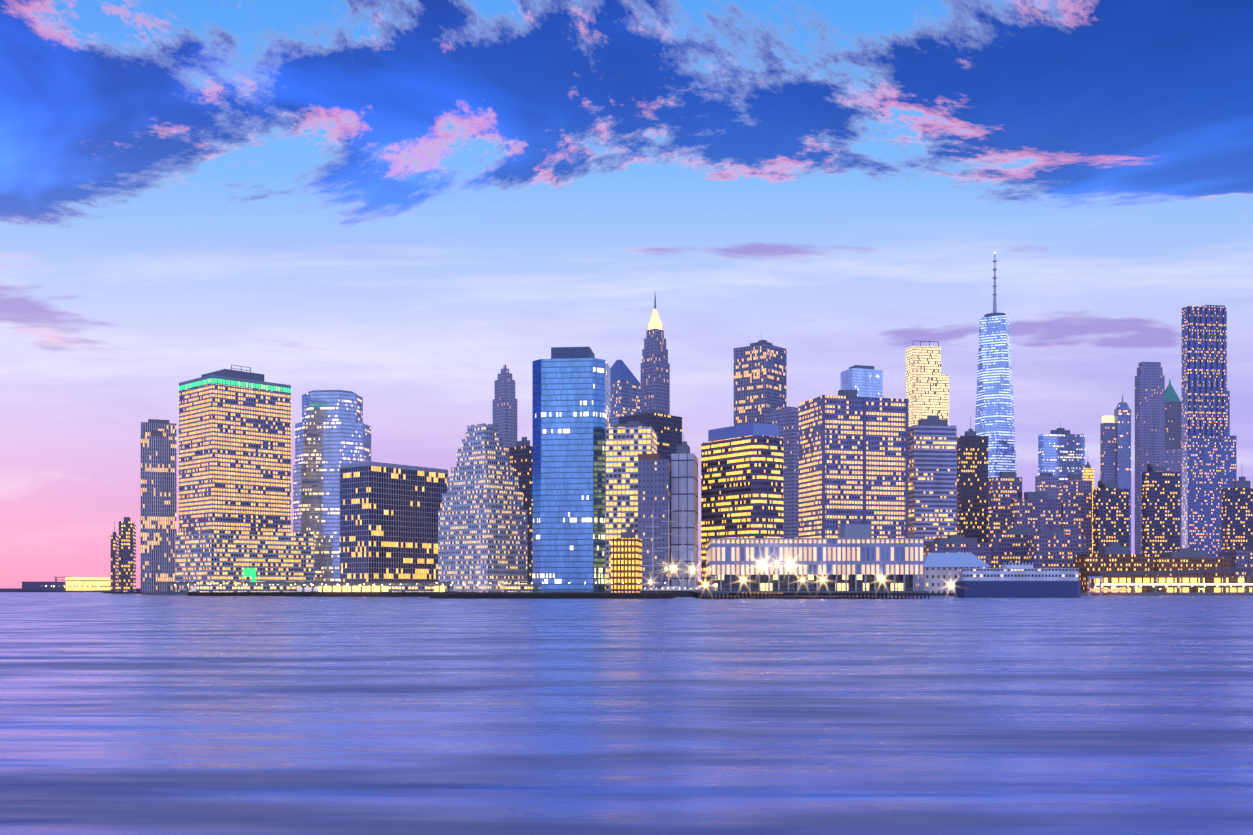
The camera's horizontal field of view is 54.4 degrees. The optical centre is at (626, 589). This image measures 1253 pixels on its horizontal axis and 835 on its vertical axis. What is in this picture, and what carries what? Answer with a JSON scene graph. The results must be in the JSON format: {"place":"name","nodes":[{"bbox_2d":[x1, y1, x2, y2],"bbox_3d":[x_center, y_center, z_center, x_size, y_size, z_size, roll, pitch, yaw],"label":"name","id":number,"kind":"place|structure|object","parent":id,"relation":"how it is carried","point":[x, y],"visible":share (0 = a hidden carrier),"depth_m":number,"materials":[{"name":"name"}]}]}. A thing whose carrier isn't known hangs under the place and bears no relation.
{"place":"outdoors","nodes":[
{"label":"outdoors","id":0,"kind":"place"},
{"bbox_2d":[0,588,140,591],"bbox_3d":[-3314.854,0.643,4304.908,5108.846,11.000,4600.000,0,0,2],"label":"shore ground","id":1,"kind":"structure","parent":0,"point":[20,589],"depth_m":1931.29,"materials":[{"name":"black"}]},
{"bbox_2d":[14,577,109,591],"bbox_3d":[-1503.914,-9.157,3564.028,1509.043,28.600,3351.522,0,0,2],"label":"ferry terminal","id":2,"kind":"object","parent":1,"relation":"on","point":[85,584],"visible":0.79,"depth_m":1941.54,"materials":[{"name":"yellow"}]},
{"bbox_2d":[103,591,954,595],"bbox_3d":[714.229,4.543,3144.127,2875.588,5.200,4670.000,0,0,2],"label":"shoreline","id":3,"kind":"structure","parent":0,"point":[930,594],"depth_m":837.38,"materials":[{"name":"grey concrete"}]},
{"bbox_2d":[111,521,118,591],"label":"high-rise building","id":4,"kind":"structure","parent":3,"relation":"on","point":[114,563],"depth_m":1299.12,"materials":[{"name":"grey"}]},
{"bbox_2d":[119,517,135,591],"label":"high-rise building","id":5,"kind":"structure","parent":3,"relation":"on","point":[127,554],"depth_m":1269.48,"materials":[{"name":"blue"}]},
{"bbox_2d":[141,419,175,591],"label":"high-rise building","id":6,"kind":"structure","parent":3,"relation":"on","point":[158,484],"depth_m":1170.66,"materials":[{"name":"purple"}]},
{"bbox_2d":[175,365,313,591],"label":"skyscraper","id":7,"kind":"structure","parent":3,"relation":"on","point":[234,473],"depth_m":1138.92,"materials":[{"name":"brown"}]},
{"bbox_2d":[293,390,370,591],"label":"skyscraper","id":8,"kind":"structure","parent":3,"relation":"on","point":[332,431],"depth_m":1214.01,"materials":[{"name":"blue glass"}]},
{"bbox_2d":[340,461,447,585],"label":"office building","id":9,"kind":"structure","parent":3,"relation":"on","point":[388,522],"depth_m":945.12,"materials":[{"name":"black"}]},
{"bbox_2d":[438,423,526,591],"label":"office building","id":10,"kind":"structure","parent":3,"relation":"on","point":[482,528],"depth_m":902.26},
{"bbox_2d":[493,365,516,465],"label":"skyscraper","id":11,"kind":"structure","parent":3,"relation":"on","point":[505,410],"depth_m":1513.06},
{"bbox_2d":[509,437,531,581],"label":"skyscraper","id":12,"kind":"structure","parent":3,"relation":"on","point":[520,458],"depth_m":1056.76,"materials":[{"name":"purple"}]},
{"bbox_2d":[532,347,609,591],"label":"skyscraper","id":13,"kind":"structure","parent":3,"relation":"on","point":[570,404],"depth_m":853.89,"materials":[{"name":"blue glass"}]},
{"bbox_2d":[610,360,640,426],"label":"skyscraper","id":14,"kind":"structure","parent":3,"relation":"on","point":[625,391],"depth_m":1410.51,"materials":[{"name":"blue"}]},
{"bbox_2d":[606,421,656,591],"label":"skyscraper","id":15,"kind":"structure","parent":3,"relation":"on","point":[628,443],"depth_m":832.49,"materials":[{"name":"yellow"}]},
{"bbox_2d":[619,407,681,461],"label":"dark slab","id":16,"kind":"structure","parent":3,"relation":"on","point":[667,429],"depth_m":1163.85,"materials":[{"name":"purple"}]},
{"bbox_2d":[641,294,669,414],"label":"skyscraper","id":17,"kind":"structure","parent":3,"relation":"on","point":[655,379],"depth_m":1358.97,"materials":[{"name":"purple"}]},
{"bbox_2d":[671,433,697,588],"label":"skyscraper","id":18,"kind":"structure","parent":3,"relation":"on","point":[684,476],"depth_m":795.01,"materials":[{"name":"grey"}]},
{"bbox_2d":[651,568,727,595],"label":"street lights","id":19,"kind":"object","parent":3,"relation":"on","point":[705,585],"visible":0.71,"depth_m":733.33},
{"bbox_2d":[734,340,786,425],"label":"skyscraper","id":20,"kind":"structure","parent":3,"relation":"on","point":[760,378],"depth_m":1511.08,"materials":[{"name":"purple"}]},
{"bbox_2d":[764,407,798,537],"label":"office building","id":21,"kind":"structure","parent":3,"relation":"on","point":[785,420],"depth_m":1300.06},
{"bbox_2d":[799,390,907,537],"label":"lit block","id":22,"kind":"structure","parent":3,"relation":"on","point":[853,458],"depth_m":957.21,"materials":[{"name":"purple"}]},
{"bbox_2d":[841,365,882,397],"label":"skyscraper","id":23,"kind":"structure","parent":3,"relation":"on","point":[864,381],"depth_m":1699.74,"materials":[{"name":"blue glass"}]},
{"bbox_2d":[906,341,948,426],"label":"skyscraper","id":24,"kind":"structure","parent":3,"relation":"on","point":[927,387],"depth_m":1792.62,"materials":[{"name":"yellow metal"}]},
{"bbox_2d":[908,416,956,542],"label":"skyscraper","id":25,"kind":"structure","parent":3,"relation":"on","point":[932,477],"depth_m":995.96,"materials":[{"name":"blue"}]},
{"bbox_2d":[924,533,990,567],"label":"building","id":26,"kind":"structure","parent":3,"relation":"on","point":[955,543],"depth_m":927.29,"materials":[{"name":"purple"}]},
{"bbox_2d":[957,416,987,542],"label":"skyscraper","id":27,"kind":"structure","parent":3,"relation":"on","point":[972,484],"depth_m":1043.43,"materials":[{"name":"blue"}]},
{"bbox_2d":[975,252,1016,477],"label":"skyscraper","id":28,"kind":"structure","parent":3,"relation":"on","point":[994,420],"depth_m":1843.98,"materials":[{"name":"blue glass"}]},
{"bbox_2d":[988,472,1021,534],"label":"lit block","id":29,"kind":"structure","parent":3,"relation":"on","point":[1004,488],"depth_m":1091.78,"materials":[{"name":"purple"}]},
{"bbox_2d":[988,526,1031,567],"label":"building","id":30,"kind":"structure","parent":3,"relation":"on","point":[1010,544],"depth_m":953.08,"materials":[{"name":"purple"}]},
{"bbox_2d":[1010,491,1060,533],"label":"building","id":31,"kind":"structure","parent":3,"relation":"on","point":[1034,511],"depth_m":993.69,"materials":[{"name":"blue"}]},
{"bbox_2d":[1035,473,1058,498],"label":"building","id":32,"kind":"structure","parent":3,"relation":"on","point":[1046,482],"depth_m":1288.95,"materials":[{"name":"purple"}]},
{"bbox_2d":[1028,530,1084,567],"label":"building","id":33,"kind":"structure","parent":3,"relation":"on","point":[1053,549],"depth_m":923.63,"materials":[{"name":"blue"}]},
{"bbox_2d":[1038,428,1084,480],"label":"office tower","id":34,"kind":"structure","parent":3,"relation":"on","point":[1061,453],"depth_m":1786.89,"materials":[{"name":"blue glass"}]},
{"bbox_2d":[1058,474,1091,553],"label":"building","id":35,"kind":"structure","parent":3,"relation":"on","point":[1075,493],"depth_m":1001.35,"materials":[{"name":"blue"}]},
{"bbox_2d":[1083,462,1093,553],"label":"tower","id":36,"kind":"structure","parent":3,"relation":"on","point":[1088,472],"depth_m":1335.96,"materials":[{"name":"blue"}]},
{"bbox_2d":[1100,416,1115,487],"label":"slim tower","id":37,"kind":"structure","parent":3,"relation":"on","point":[1107,448],"depth_m":1582.84,"materials":[{"name":"blue"}]},
{"bbox_2d":[1093,481,1129,553],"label":"building","id":38,"kind":"structure","parent":3,"relation":"on","point":[1111,512],"depth_m":990.69,"materials":[{"name":"purple"}]},
{"bbox_2d":[1075,543,1152,591],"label":"brick row","id":39,"kind":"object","parent":3,"relation":"on","point":[1113,557],"visible":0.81,"depth_m":892.22,"materials":[{"name":"brown"}]},
{"bbox_2d":[1114,394,1130,553],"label":"slim tower","id":40,"kind":"structure","parent":3,"relation":"on","point":[1122,415],"depth_m":1582.36,"materials":[{"name":"blue glass"}]},
{"bbox_2d":[1135,362,1164,553],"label":"skyscraper","id":41,"kind":"structure","parent":3,"relation":"on","point":[1150,412],"depth_m":1681.75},
{"bbox_2d":[1142,463,1179,557],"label":"building","id":42,"kind":"structure","parent":3,"relation":"on","point":[1160,509],"depth_m":989.39,"materials":[{"name":"purple"}]},
{"bbox_2d":[1165,379,1181,547],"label":"skyscraper","id":43,"kind":"structure","parent":3,"relation":"on","point":[1173,432],"depth_m":1780.08,"materials":[{"name":"teal metal"}]},
{"bbox_2d":[1153,548,1230,576],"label":"brick row","id":44,"kind":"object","parent":3,"relation":"on","point":[1185,559],"visible":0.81,"depth_m":910.64,"materials":[{"name":"brown"}]},
{"bbox_2d":[1182,305,1236,557],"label":"skyscraper","id":45,"kind":"structure","parent":3,"relation":"on","point":[1209,458],"depth_m":1285.01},
{"bbox_2d":[1218,545,1252,576],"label":"building","id":46,"kind":"structure","parent":3,"relation":"on","point":[1241,559],"depth_m":936.50,"materials":[{"name":"purple"}]},
{"bbox_2d":[1222,477,1252,551],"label":"building","id":47,"kind":"structure","parent":3,"relation":"on","point":[1237,517],"depth_m":987.06,"materials":[{"name":"purple"}]},
{"bbox_2d":[0,592,1252,834],"bbox_3d":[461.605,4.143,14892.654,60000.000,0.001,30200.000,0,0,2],"label":"water","id":48,"kind":"structure","parent":0,"point":[130,714],"depth_m":40.08,"materials":[{"name":"blue liquid"}]},
{"bbox_2d":[142,568,700,598],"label":"waterfront promenade","id":49,"kind":"structure","parent":48,"relation":"in","point":[520,590],"depth_m":769.10,"materials":[{"name":"grey"}]},
{"bbox_2d":[611,527,641,591],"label":"building","id":50,"kind":"structure","parent":49,"relation":"on","point":[626,557],"depth_m":701.24,"materials":[{"name":"yellow"}]},
{"bbox_2d":[638,454,670,588],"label":"grey block","id":51,"kind":"structure","parent":49,"relation":"on","point":[654,482],"depth_m":785.80,"materials":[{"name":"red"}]},
{"bbox_2d":[639,502,705,596],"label":"tall ship","id":52,"kind":"object","parent":48,"relation":"on","point":[677,591],"visible":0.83,"depth_m":692.79,"materials":[{"name":"grey"}]},
{"bbox_2d":[692,524,928,598],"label":"pier","id":53,"kind":"structure","parent":48,"relation":"in","point":[854,558],"depth_m":562.59,"materials":[{"name":"grey concrete"}]},
{"bbox_2d":[955,557,1102,597],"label":"ferry","id":54,"kind":"object","parent":48,"relation":"on","point":[1011,579],"visible":0.98,"depth_m":634.29,"materials":[{"name":"blue metal"}]},
{"bbox_2d":[916,553,1252,595],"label":"pier building","id":55,"kind":"structure","parent":48,"relation":"in","point":[941,572],"depth_m":864.71,"materials":[{"name":"yellow"}]},
{"bbox_2d":[0,0,1252,588],"label":"sky","id":56,"kind":"structure","parent":0,"point":[397,205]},
{"bbox_2d":[701,423,782,590],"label":"office building","id":57,"kind":"structure","parent":0,"point":[741,481],"depth_m":791.14,"materials":[{"name":"yellow glass"}]}
]}

